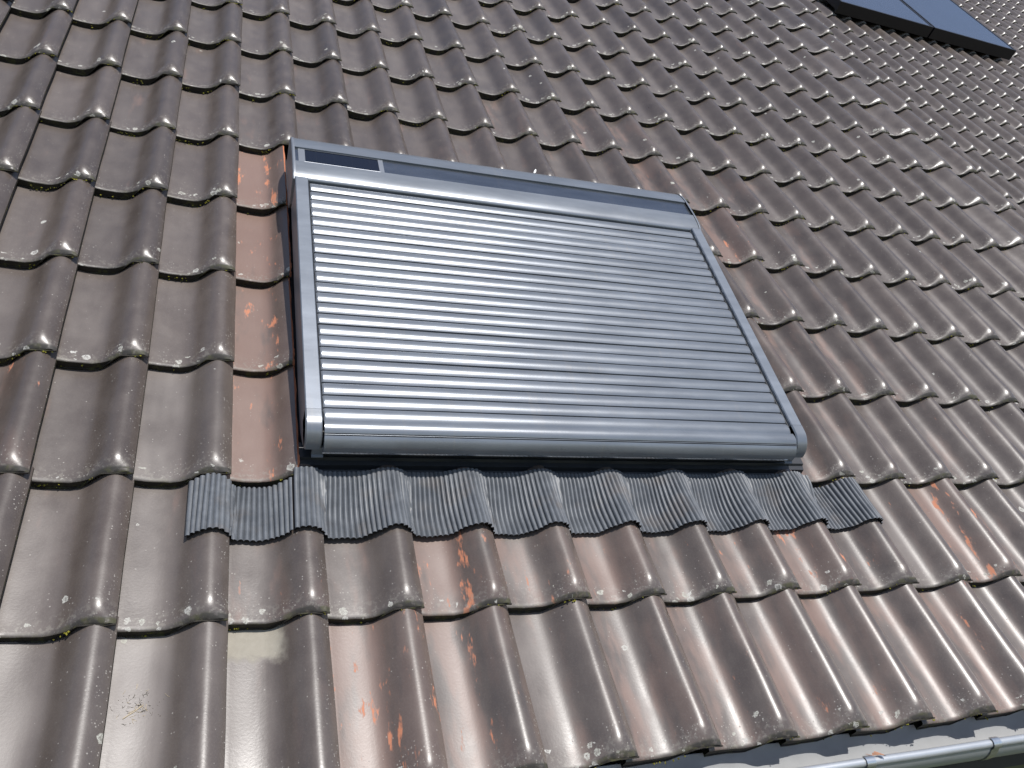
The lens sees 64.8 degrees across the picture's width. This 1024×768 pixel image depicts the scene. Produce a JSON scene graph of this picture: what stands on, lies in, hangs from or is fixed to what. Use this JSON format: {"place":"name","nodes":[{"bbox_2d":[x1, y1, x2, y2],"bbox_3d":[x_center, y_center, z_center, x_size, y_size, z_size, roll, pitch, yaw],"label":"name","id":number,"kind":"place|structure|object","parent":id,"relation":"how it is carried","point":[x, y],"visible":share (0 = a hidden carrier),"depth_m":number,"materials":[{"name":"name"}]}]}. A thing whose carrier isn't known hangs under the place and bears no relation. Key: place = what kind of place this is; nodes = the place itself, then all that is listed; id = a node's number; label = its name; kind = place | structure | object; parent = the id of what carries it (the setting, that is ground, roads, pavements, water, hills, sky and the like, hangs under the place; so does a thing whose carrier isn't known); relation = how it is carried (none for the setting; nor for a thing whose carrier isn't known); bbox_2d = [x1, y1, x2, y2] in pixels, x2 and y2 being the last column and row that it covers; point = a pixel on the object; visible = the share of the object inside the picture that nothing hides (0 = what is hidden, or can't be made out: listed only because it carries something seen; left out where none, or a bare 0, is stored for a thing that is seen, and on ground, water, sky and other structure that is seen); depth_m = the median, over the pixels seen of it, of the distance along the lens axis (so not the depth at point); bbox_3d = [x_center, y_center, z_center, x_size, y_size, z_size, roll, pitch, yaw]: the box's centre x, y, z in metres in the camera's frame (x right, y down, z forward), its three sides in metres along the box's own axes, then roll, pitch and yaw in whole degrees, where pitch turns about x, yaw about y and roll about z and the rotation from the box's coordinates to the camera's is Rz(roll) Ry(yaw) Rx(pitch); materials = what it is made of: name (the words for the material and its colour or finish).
{"place":"outdoors","nodes":[
{"label":"outdoors","id":0,"kind":"place"},
{"bbox_2d":[798,0,1023,217],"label":"neighbour house","id":1,"kind":"structure","parent":0,"point":[967,104],"depth_m":7.90,"materials":[{"name":"brown tile"}]},
{"bbox_2d":[818,0,933,37],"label":"solar panel","id":2,"kind":"object","parent":1,"relation":"attached to","point":[901,15],"visible":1,"depth_m":8.56,"materials":[{"name":"blue glass"}]},
{"bbox_2d":[902,0,1015,59],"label":"solar panel","id":3,"kind":"object","parent":1,"relation":"attached to","point":[952,22],"visible":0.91,"depth_m":9.13,"materials":[{"name":"blue glass"}]},
{"label":"ground","id":4,"kind":"structure","parent":0,"visible":0},
{"bbox_2d":[0,0,1023,767],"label":"house","id":5,"kind":"structure","parent":4,"relation":"on","point":[140,408],"depth_m":2.19,"materials":[{"name":"brown tile"}]},
{"bbox_2d":[110,685,160,724],"bbox_3d":[-0.686,0.574,1.475,0.111,0.043,0.085,3,46,-20],"label":"bird dropping","id":6,"kind":"object","parent":5,"relation":"on","point":[135,710],"visible":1,"depth_m":1.48,"materials":[{"name":"white"}]},
{"bbox_2d":[0,0,1022,764],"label":"moss","id":7,"kind":"object","parent":5,"relation":"on","point":[288,364],"visible":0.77,"depth_m":2.55,"materials":[{"name":"plant"}]},
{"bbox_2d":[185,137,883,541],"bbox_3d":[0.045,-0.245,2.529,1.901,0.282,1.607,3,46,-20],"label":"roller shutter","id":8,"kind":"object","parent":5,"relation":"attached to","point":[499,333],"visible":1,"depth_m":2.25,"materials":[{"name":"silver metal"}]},
{"bbox_2d":[290,208,315,441],"bbox_3d":[0.029,-0.200,2.583,1.400,0.140,1.115,3,46,-20],"label":"window frame","id":9,"kind":"structure","parent":8,"relation":"in","point":[290,208],"depth_m":2.53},
{"bbox_2d":[867,751,885,755],"bbox_3d":[0.808,0.822,1.794,0.043,0.008,0.010,7,6,19],"label":"dry leaf","id":10,"kind":"object","parent":5,"relation":"on","point":[875,753],"visible":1,"depth_m":1.79,"materials":[{"name":"orange plant"}]}
]}

